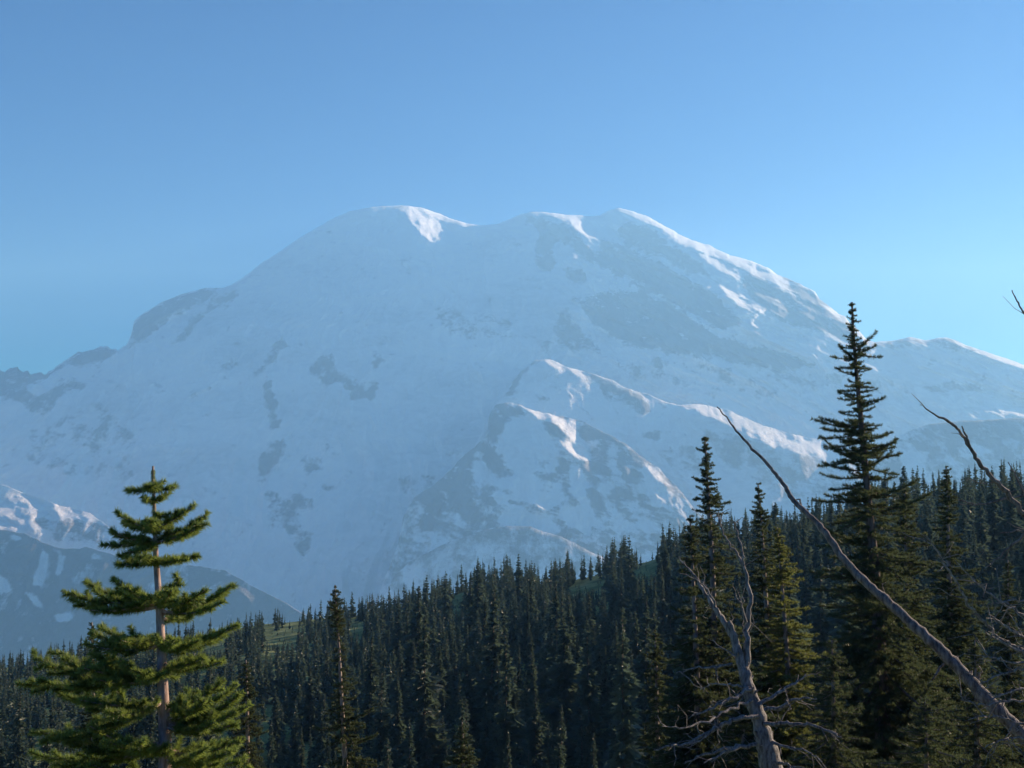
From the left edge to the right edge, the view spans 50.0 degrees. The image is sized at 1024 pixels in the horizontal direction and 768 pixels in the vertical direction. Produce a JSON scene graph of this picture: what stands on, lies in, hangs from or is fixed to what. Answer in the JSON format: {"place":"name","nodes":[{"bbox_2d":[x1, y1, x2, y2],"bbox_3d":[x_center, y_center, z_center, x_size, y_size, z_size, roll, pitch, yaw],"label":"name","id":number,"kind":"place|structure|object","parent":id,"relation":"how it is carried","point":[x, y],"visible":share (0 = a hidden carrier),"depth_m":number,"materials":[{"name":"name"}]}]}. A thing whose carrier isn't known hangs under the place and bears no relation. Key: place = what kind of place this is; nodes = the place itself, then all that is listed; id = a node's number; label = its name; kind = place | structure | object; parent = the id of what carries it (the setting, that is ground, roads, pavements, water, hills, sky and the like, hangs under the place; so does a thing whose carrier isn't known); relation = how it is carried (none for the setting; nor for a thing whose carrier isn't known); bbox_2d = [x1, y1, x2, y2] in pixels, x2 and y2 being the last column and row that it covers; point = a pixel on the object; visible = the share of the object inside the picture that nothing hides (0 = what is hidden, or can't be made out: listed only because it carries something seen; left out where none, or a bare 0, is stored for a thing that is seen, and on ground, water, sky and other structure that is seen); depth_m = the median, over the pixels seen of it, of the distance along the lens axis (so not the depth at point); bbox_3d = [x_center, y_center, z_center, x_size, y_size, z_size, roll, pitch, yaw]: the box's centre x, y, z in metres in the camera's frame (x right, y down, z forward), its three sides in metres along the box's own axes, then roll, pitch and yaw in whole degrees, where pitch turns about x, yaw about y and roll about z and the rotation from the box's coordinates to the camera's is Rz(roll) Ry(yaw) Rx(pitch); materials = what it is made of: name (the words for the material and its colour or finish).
{"place":"outdoors","nodes":[
{"label":"outdoors","id":0,"kind":"place"},
{"bbox_2d":[0,484,133,555],"bbox_3d":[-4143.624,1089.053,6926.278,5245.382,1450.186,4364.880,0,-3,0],"label":"glacier snout","id":1,"kind":"object","parent":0,"point":[48,522],"visible":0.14,"depth_m":5426.62},
{"bbox_2d":[0,530,312,664],"bbox_3d":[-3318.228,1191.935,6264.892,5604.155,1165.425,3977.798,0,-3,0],"label":"hill","id":2,"kind":"structure","parent":0,"point":[36,611],"depth_m":4587.04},
{"bbox_2d":[377,526,603,607],"bbox_3d":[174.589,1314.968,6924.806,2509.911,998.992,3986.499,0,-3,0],"label":"rocky spur","id":3,"kind":"structure","parent":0,"point":[541,550],"depth_m":5543.39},
{"bbox_2d":[0,205,1023,618],"bbox_3d":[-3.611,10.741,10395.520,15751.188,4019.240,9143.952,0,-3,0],"label":"mountain","id":4,"kind":"structure","parent":0,"point":[304,419],"depth_m":8513.78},
{"bbox_2d":[0,494,1023,767],"bbox_3d":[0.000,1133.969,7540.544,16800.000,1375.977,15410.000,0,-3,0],"label":"ground","id":5,"kind":"structure","parent":0,"point":[278,636],"depth_m":383.12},
{"bbox_2d":[5,690,30,767],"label":"fir tree","id":6,"kind":"object","parent":5,"relation":"on","point":[19,749],"visible":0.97,"depth_m":168.75,"materials":[{"name":"green plant"}]},
{"bbox_2d":[75,622,108,767],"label":"fir tree","id":7,"kind":"object","parent":5,"relation":"on","point":[83,726],"visible":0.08,"depth_m":58.95,"materials":[{"name":"green plant"}]},
{"bbox_2d":[111,693,143,767],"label":"fir tree","id":8,"kind":"object","parent":5,"relation":"on","point":[132,728],"visible":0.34,"depth_m":158.43,"materials":[{"name":"green plant"}]},
{"bbox_2d":[13,466,254,767],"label":"fir tree","id":9,"kind":"object","parent":5,"relation":"on","point":[191,714],"visible":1,"depth_m":11.73,"materials":[{"name":"green plant"}]},
{"bbox_2d":[135,682,158,767],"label":"fir tree","id":10,"kind":"object","parent":5,"relation":"on","point":[151,723],"visible":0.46,"depth_m":156.11,"materials":[{"name":"green plant"}]},
{"bbox_2d":[228,660,268,767],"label":"fir tree","id":11,"kind":"object","parent":5,"relation":"on","point":[249,728],"visible":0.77,"depth_m":37.31,"materials":[{"name":"green plant"}]},
{"bbox_2d":[264,693,287,763],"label":"fir tree","id":12,"kind":"object","parent":5,"relation":"on","point":[277,723],"visible":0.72,"depth_m":186.80,"materials":[{"name":"green plant"}]},
{"bbox_2d":[297,666,321,741],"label":"fir tree","id":13,"kind":"object","parent":5,"relation":"on","point":[309,713],"visible":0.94,"depth_m":203.58,"materials":[{"name":"green plant"}]},
{"bbox_2d":[307,707,326,767],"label":"fir tree","id":14,"kind":"object","parent":5,"relation":"on","point":[317,742],"visible":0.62,"depth_m":155.18,"materials":[{"name":"green plant"}]},
{"bbox_2d":[325,640,355,719],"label":"fir tree","id":15,"kind":"object","parent":5,"relation":"on","point":[348,671],"visible":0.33,"depth_m":222.32,"materials":[{"name":"green plant"}]},
{"bbox_2d":[311,585,378,767],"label":"fir tree","id":16,"kind":"object","parent":5,"relation":"on","point":[343,739],"visible":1,"depth_m":33.43,"materials":[{"name":"green plant"}]},
{"bbox_2d":[351,636,390,746],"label":"fir tree","id":17,"kind":"object","parent":5,"relation":"on","point":[371,667],"visible":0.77,"depth_m":189.33,"materials":[{"name":"green plant"}]},
{"bbox_2d":[367,672,401,767],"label":"fir tree","id":18,"kind":"object","parent":5,"relation":"on","point":[382,716],"visible":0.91,"depth_m":154.58,"materials":[{"name":"green plant"}]},
{"bbox_2d":[385,603,406,697],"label":"fir tree","id":19,"kind":"object","parent":5,"relation":"on","point":[395,642],"visible":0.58,"depth_m":236.27,"materials":[{"name":"green plant"}]},
{"bbox_2d":[389,668,407,760],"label":"fir tree","id":20,"kind":"object","parent":5,"relation":"on","point":[398,725],"visible":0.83,"depth_m":178.88,"materials":[{"name":"green plant"}]},
{"bbox_2d":[388,657,413,740],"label":"fir tree","id":21,"kind":"object","parent":5,"relation":"on","point":[404,687],"visible":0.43,"depth_m":188.53,"materials":[{"name":"green plant"}]},
{"bbox_2d":[388,644,416,721],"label":"fir tree","id":22,"kind":"object","parent":5,"relation":"on","point":[408,706],"visible":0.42,"depth_m":212.89,"materials":[{"name":"green plant"}]},
{"bbox_2d":[402,717,417,767],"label":"fir tree","id":23,"kind":"object","parent":5,"relation":"on","point":[409,763],"visible":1,"depth_m":141.84,"materials":[{"name":"green plant"}]},
{"bbox_2d":[406,640,418,716],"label":"fir tree","id":24,"kind":"object","parent":5,"relation":"on","point":[413,663],"visible":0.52,"depth_m":216.59,"materials":[{"name":"green plant"}]},
{"bbox_2d":[402,586,429,692],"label":"fir tree","id":25,"kind":"object","parent":5,"relation":"on","point":[415,627],"visible":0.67,"depth_m":239.09,"materials":[{"name":"green plant"}]},
{"bbox_2d":[392,616,453,767],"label":"fir tree","id":26,"kind":"object","parent":5,"relation":"on","point":[425,686],"visible":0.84,"depth_m":152.95,"materials":[{"name":"green plant"}]},
{"bbox_2d":[431,646,452,732],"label":"fir tree","id":27,"kind":"object","parent":5,"relation":"on","point":[442,694],"visible":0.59,"depth_m":191.54,"materials":[{"name":"green plant"}]},
{"bbox_2d":[442,639,453,722],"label":"fir tree","id":28,"kind":"object","parent":5,"relation":"on","point":[449,690],"visible":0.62,"depth_m":198.81,"materials":[{"name":"green plant"}]},
{"bbox_2d":[443,722,479,767],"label":"fir tree","id":29,"kind":"object","parent":5,"relation":"on","point":[459,762],"visible":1,"depth_m":39.23,"materials":[{"name":"green plant"}]},
{"bbox_2d":[446,699,476,767],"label":"fir tree","id":30,"kind":"object","parent":5,"relation":"on","point":[461,718],"visible":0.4,"depth_m":122.55,"materials":[{"name":"green plant"}]},
{"bbox_2d":[451,653,480,745],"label":"fir tree","id":31,"kind":"object","parent":5,"relation":"on","point":[468,691],"visible":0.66,"depth_m":176.93,"materials":[{"name":"green plant"}]},
{"bbox_2d":[460,572,474,650],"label":"fir tree","id":32,"kind":"object","parent":5,"relation":"on","point":[469,598],"visible":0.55,"depth_m":290.70,"materials":[{"name":"green plant"}]},
{"bbox_2d":[462,561,489,649],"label":"fir tree","id":33,"kind":"object","parent":5,"relation":"on","point":[478,593],"visible":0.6,"depth_m":274.28,"materials":[{"name":"green plant"}]},
{"bbox_2d":[474,597,489,662],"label":"fir tree","id":34,"kind":"object","parent":5,"relation":"on","point":[484,615],"visible":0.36,"depth_m":239.92,"materials":[{"name":"green plant"}]},
{"bbox_2d":[488,654,504,747],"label":"fir tree","id":35,"kind":"object","parent":5,"relation":"on","point":[497,674],"visible":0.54,"depth_m":169.19,"materials":[{"name":"green plant"}]},
{"bbox_2d":[470,586,524,753],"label":"fir tree","id":36,"kind":"object","parent":5,"relation":"on","point":[487,682],"visible":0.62,"depth_m":175.35,"materials":[{"name":"green plant"}]},
{"bbox_2d":[493,627,526,767],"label":"fir tree","id":37,"kind":"object","parent":5,"relation":"on","point":[510,720],"visible":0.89,"depth_m":142.18,"materials":[{"name":"green plant"}]},
{"bbox_2d":[0,459,1023,767],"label":"forest","id":38,"kind":"object","parent":5,"relation":"on","point":[288,683],"visible":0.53,"depth_m":289.06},
{"bbox_2d":[517,584,535,661],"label":"fir tree","id":39,"kind":"object","parent":5,"relation":"on","point":[524,635],"visible":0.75,"depth_m":256.21,"materials":[{"name":"green plant"}]},
{"bbox_2d":[513,577,540,645],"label":"fir tree","id":40,"kind":"object","parent":5,"relation":"on","point":[532,600],"visible":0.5,"depth_m":271.45,"materials":[{"name":"green plant"}]},
{"bbox_2d":[522,632,542,717],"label":"fir tree","id":41,"kind":"object","parent":5,"relation":"on","point":[531,668],"visible":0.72,"depth_m":199.05,"materials":[{"name":"green plant"}]},
{"bbox_2d":[519,692,546,767],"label":"fir tree","id":42,"kind":"object","parent":5,"relation":"on","point":[536,730],"visible":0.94,"depth_m":149.60,"materials":[{"name":"green plant"}]},
{"bbox_2d":[523,679,543,754],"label":"fir tree","id":43,"kind":"object","parent":5,"relation":"on","point":[531,704],"visible":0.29,"depth_m":165.81,"materials":[{"name":"green plant"}]},
{"bbox_2d":[525,585,560,686],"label":"fir tree","id":44,"kind":"object","parent":5,"relation":"on","point":[541,639],"visible":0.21,"depth_m":235.63,"materials":[{"name":"green plant"}]},
{"bbox_2d":[539,722,555,767],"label":"fir tree","id":45,"kind":"object","parent":5,"relation":"on","point":[550,760],"visible":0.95,"depth_m":137.79,"materials":[{"name":"green plant"}]},
{"bbox_2d":[538,610,558,715],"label":"fir tree","id":46,"kind":"object","parent":5,"relation":"on","point":[545,647],"visible":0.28,"depth_m":204.81,"materials":[{"name":"green plant"}]},
{"bbox_2d":[541,582,560,715],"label":"fir tree","id":47,"kind":"object","parent":5,"relation":"on","point":[555,625],"visible":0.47,"depth_m":182.89,"materials":[{"name":"green plant"}]},
{"bbox_2d":[550,704,567,766],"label":"fir tree","id":48,"kind":"object","parent":5,"relation":"on","point":[560,737],"visible":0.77,"depth_m":124.53,"materials":[{"name":"green plant"}]},
{"bbox_2d":[541,619,585,757],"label":"fir tree","id":49,"kind":"object","parent":5,"relation":"on","point":[563,672],"visible":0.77,"depth_m":168.57,"materials":[{"name":"green plant"}]},
{"bbox_2d":[544,614,584,721],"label":"fir tree","id":50,"kind":"object","parent":5,"relation":"on","point":[571,631],"visible":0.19,"depth_m":191.42,"materials":[{"name":"green plant"}]},
{"bbox_2d":[564,673,587,767],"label":"fir tree","id":51,"kind":"object","parent":5,"relation":"on","point":[568,741],"visible":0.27,"depth_m":161.70,"materials":[{"name":"green plant"}]},
{"bbox_2d":[567,617,610,767],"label":"fir tree","id":52,"kind":"object","parent":5,"relation":"on","point":[588,691],"visible":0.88,"depth_m":157.34,"materials":[{"name":"green plant"}]},
{"bbox_2d":[580,591,603,666],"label":"fir tree","id":53,"kind":"object","parent":5,"relation":"on","point":[592,624],"visible":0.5,"depth_m":240.56,"materials":[{"name":"green plant"}]},
{"bbox_2d":[601,635,621,751],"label":"fir tree","id":54,"kind":"object","parent":5,"relation":"on","point":[611,685],"visible":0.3,"depth_m":167.21,"materials":[{"name":"green plant"}]},
{"bbox_2d":[616,570,629,641],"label":"fir tree","id":55,"kind":"object","parent":5,"relation":"on","point":[621,603],"visible":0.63,"depth_m":257.77,"materials":[{"name":"green plant"}]},
{"bbox_2d":[603,608,645,767],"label":"fir tree","id":56,"kind":"object","parent":5,"relation":"on","point":[626,716],"visible":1,"depth_m":119.67,"materials":[{"name":"green plant"}]},
{"bbox_2d":[624,611,643,697],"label":"fir tree","id":57,"kind":"object","parent":5,"relation":"on","point":[634,645],"visible":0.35,"depth_m":179.95,"materials":[{"name":"green plant"}]},
{"bbox_2d":[624,580,643,642],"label":"fir tree","id":58,"kind":"object","parent":5,"relation":"on","point":[637,607],"visible":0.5,"depth_m":229.00,"materials":[{"name":"green plant"}]},
{"bbox_2d":[630,596,666,724],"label":"fir tree","id":59,"kind":"object","parent":5,"relation":"on","point":[640,668],"visible":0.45,"depth_m":162.62,"materials":[{"name":"green plant"}]},
{"bbox_2d":[637,630,674,765],"bbox_3d":[4.679,12.782,35.369,1.579,9.713,1.716,-2,-4,29],"label":"fir tree","id":60,"kind":"object","parent":5,"relation":"on","point":[655,734],"visible":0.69,"depth_m":35.39,"materials":[{"name":"green plant"}]},
{"bbox_2d":[647,622,675,721],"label":"fir tree","id":61,"kind":"object","parent":5,"relation":"on","point":[665,672],"visible":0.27,"depth_m":169.27,"materials":[{"name":"green plant"}]},
{"bbox_2d":[649,546,679,630],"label":"fir tree","id":62,"kind":"object","parent":5,"relation":"on","point":[666,572],"visible":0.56,"depth_m":257.39,"materials":[{"name":"green plant"}]},
{"bbox_2d":[657,562,673,656],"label":"fir tree","id":63,"kind":"object","parent":5,"relation":"on","point":[663,610],"visible":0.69,"depth_m":226.26,"materials":[{"name":"green plant"}]},
{"bbox_2d":[660,605,700,751],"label":"fir tree","id":64,"kind":"object","parent":5,"relation":"on","point":[674,655],"visible":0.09,"depth_m":152.20,"materials":[{"name":"green plant"}]},
{"bbox_2d":[645,514,740,767],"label":"fir tree","id":65,"kind":"object","parent":5,"relation":"on","point":[696,699],"visible":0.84,"depth_m":26.52,"materials":[{"name":"green plant"}]},
{"bbox_2d":[636,436,782,767],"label":"fir tree","id":66,"kind":"object","parent":5,"relation":"on","point":[712,558],"visible":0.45,"depth_m":27.66,"materials":[{"name":"green plant"}]},
{"bbox_2d":[700,688,789,767],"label":"fir tree","id":67,"kind":"object","parent":5,"relation":"on","point":[739,730],"visible":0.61,"depth_m":21.57,"materials":[{"name":"green plant"}]},
{"bbox_2d":[654,509,851,767],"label":"dead tree","id":68,"kind":"object","parent":5,"relation":"on","point":[765,744],"visible":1,"depth_m":11.79,"materials":[{"name":"grey wood"}]},
{"bbox_2d":[727,482,828,762],"bbox_3d":[7.244,8.970,30.541,3.342,12.480,3.349,0,-3,0],"label":"fir tree","id":69,"kind":"object","parent":5,"relation":"on","point":[767,611],"visible":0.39,"depth_m":30.67,"materials":[{"name":"green plant"}]},
{"bbox_2d":[747,527,827,767],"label":"fir tree","id":70,"kind":"object","parent":5,"relation":"on","point":[785,625],"visible":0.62,"depth_m":29.56,"materials":[{"name":"green plant"}]},
{"bbox_2d":[764,566,815,730],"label":"fir tree","id":71,"kind":"object","parent":5,"relation":"on","point":[797,617],"visible":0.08,"depth_m":160.85,"materials":[{"name":"green plant"}]},
{"bbox_2d":[793,521,805,596],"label":"fir tree","id":72,"kind":"object","parent":5,"relation":"on","point":[797,553],"visible":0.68,"depth_m":254.69,"materials":[{"name":"green plant"}]},
{"bbox_2d":[794,524,813,584],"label":"fir tree","id":73,"kind":"object","parent":5,"relation":"on","point":[808,549],"visible":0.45,"depth_m":258.01,"materials":[{"name":"green plant"}]},
{"bbox_2d":[794,543,816,642],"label":"fir tree","id":74,"kind":"object","parent":5,"relation":"on","point":[804,593],"visible":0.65,"depth_m":199.49,"materials":[{"name":"green plant"}]},
{"bbox_2d":[807,549,833,663],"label":"fir tree","id":75,"kind":"object","parent":5,"relation":"on","point":[819,622],"visible":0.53,"depth_m":182.06,"materials":[{"name":"green plant"}]},
{"bbox_2d":[813,504,837,582],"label":"fir tree","id":76,"kind":"object","parent":5,"relation":"on","point":[832,527],"visible":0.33,"depth_m":256.79,"materials":[{"name":"green plant"}]},
{"bbox_2d":[789,639,896,767],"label":"fir tree","id":77,"kind":"object","parent":5,"relation":"on","point":[835,754],"visible":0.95,"depth_m":20.60,"materials":[{"name":"green plant"}]},
{"bbox_2d":[823,562,869,703],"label":"fir tree","id":78,"kind":"object","parent":5,"relation":"on","point":[834,621],"visible":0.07,"depth_m":155.10,"materials":[{"name":"green plant"}]},
{"bbox_2d":[826,575,869,745],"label":"fir tree","id":79,"kind":"object","parent":5,"relation":"on","point":[840,628],"visible":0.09,"depth_m":135.31,"materials":[{"name":"green plant"}]},
{"bbox_2d":[717,407,1023,746],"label":"dead tree","id":80,"kind":"object","parent":5,"relation":"on","point":[944,653],"visible":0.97,"depth_m":13.90,"materials":[{"name":"grey wood"}]},
{"bbox_2d":[778,302,1022,767],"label":"fir tree","id":81,"kind":"object","parent":5,"relation":"on","point":[884,714],"visible":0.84,"depth_m":23.59,"materials":[{"name":"green plant"}]},
{"bbox_2d":[890,466,915,555],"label":"fir tree","id":82,"kind":"object","parent":5,"relation":"on","point":[903,478],"visible":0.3,"depth_m":260.90,"materials":[{"name":"green plant"}]},
{"bbox_2d":[848,488,973,767],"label":"fir tree","id":83,"kind":"object","parent":5,"relation":"on","point":[911,570],"visible":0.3,"depth_m":25.64,"materials":[{"name":"green plant"}]},
{"bbox_2d":[868,696,971,767],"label":"fir tree","id":84,"kind":"object","parent":5,"relation":"on","point":[929,740],"visible":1,"depth_m":17.64,"materials":[{"name":"green plant"}]},
{"bbox_2d":[918,506,940,605],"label":"fir tree","id":85,"kind":"object","parent":5,"relation":"on","point":[928,551],"visible":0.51,"depth_m":224.27,"materials":[{"name":"green plant"}]},
{"bbox_2d":[950,503,972,588],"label":"fir tree","id":86,"kind":"object","parent":5,"relation":"on","point":[962,521],"visible":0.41,"depth_m":230.20,"materials":[{"name":"green plant"}]},
{"bbox_2d":[902,530,1023,767],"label":"dead tree","id":87,"kind":"object","parent":5,"relation":"on","point":[1014,647],"visible":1,"depth_m":10.74,"materials":[{"name":"grey wood"}]},
{"bbox_2d":[911,290,1023,567],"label":"dead tree","id":88,"kind":"object","parent":5,"relation":"on","point":[1010,498],"visible":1,"depth_m":11.94,"materials":[{"name":"brown wood"}]},
{"bbox_2d":[914,466,1023,767],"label":"fir tree","id":89,"kind":"object","parent":5,"relation":"on","point":[950,614],"visible":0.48,"depth_m":35.44,"materials":[{"name":"green plant"}]},
{"bbox_2d":[964,533,985,619],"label":"fir tree","id":90,"kind":"object","parent":5,"relation":"on","point":[973,555],"visible":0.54,"depth_m":204.10,"materials":[{"name":"green plant"}]},
{"bbox_2d":[938,640,1020,767],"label":"fir tree","id":91,"kind":"object","parent":5,"relation":"on","point":[976,731],"visible":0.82,"depth_m":19.60,"materials":[{"name":"green plant"}]},
{"bbox_2d":[971,479,994,581],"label":"fir tree","id":92,"kind":"object","parent":5,"relation":"on","point":[981,525],"visible":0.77,"depth_m":234.31,"materials":[{"name":"green plant"}]},
{"bbox_2d":[982,478,1002,552],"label":"fir tree","id":93,"kind":"object","parent":5,"relation":"on","point":[992,518],"visible":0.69,"depth_m":258.97,"materials":[{"name":"green plant"}]},
{"bbox_2d":[985,572,1019,680],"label":"fir tree","id":94,"kind":"object","parent":5,"relation":"on","point":[997,625],"visible":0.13,"depth_m":171.56,"materials":[{"name":"green plant"}]},
{"bbox_2d":[986,560,1023,767],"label":"fir tree","id":95,"kind":"object","parent":5,"relation":"on","point":[1007,679],"visible":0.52,"depth_m":39.35,"materials":[{"name":"green plant"}]},
{"bbox_2d":[986,468,1023,579],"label":"fir tree","id":96,"kind":"object","parent":5,"relation":"on","point":[1010,518],"visible":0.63,"depth_m":229.75,"materials":[{"name":"green plant"}]},
{"bbox_2d":[997,574,1023,685],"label":"fir tree","id":97,"kind":"object","parent":5,"relation":"on","point":[1019,619],"visible":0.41,"depth_m":159.99,"materials":[{"name":"green plant"}]},
{"bbox_2d":[999,540,1023,642],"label":"fir tree","id":98,"kind":"object","parent":5,"relation":"on","point":[1019,570],"visible":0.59,"depth_m":188.16,"materials":[{"name":"green plant"}]},
{"bbox_2d":[0,0,1023,374],"label":"sky","id":99,"kind":"structure","parent":0,"point":[869,154],"materials":[{"name":"blue"}]},
{"bbox_2d":[380,402,703,598],"bbox_3d":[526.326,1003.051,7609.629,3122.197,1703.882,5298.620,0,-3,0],"label":"rocky prow","id":100,"kind":"object","parent":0,"point":[582,484],"visible":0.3,"depth_m":6162.60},
{"bbox_2d":[474,359,861,533],"bbox_3d":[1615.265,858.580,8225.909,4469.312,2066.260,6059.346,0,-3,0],"label":"glacier terrace","id":101,"kind":"structure","parent":0,"point":[664,437],"depth_m":7027.82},
{"bbox_2d":[835,418,1023,517],"bbox_3d":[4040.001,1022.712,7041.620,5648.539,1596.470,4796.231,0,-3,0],"label":"hill","id":102,"kind":"structure","parent":0,"point":[934,448],"depth_m":5980.65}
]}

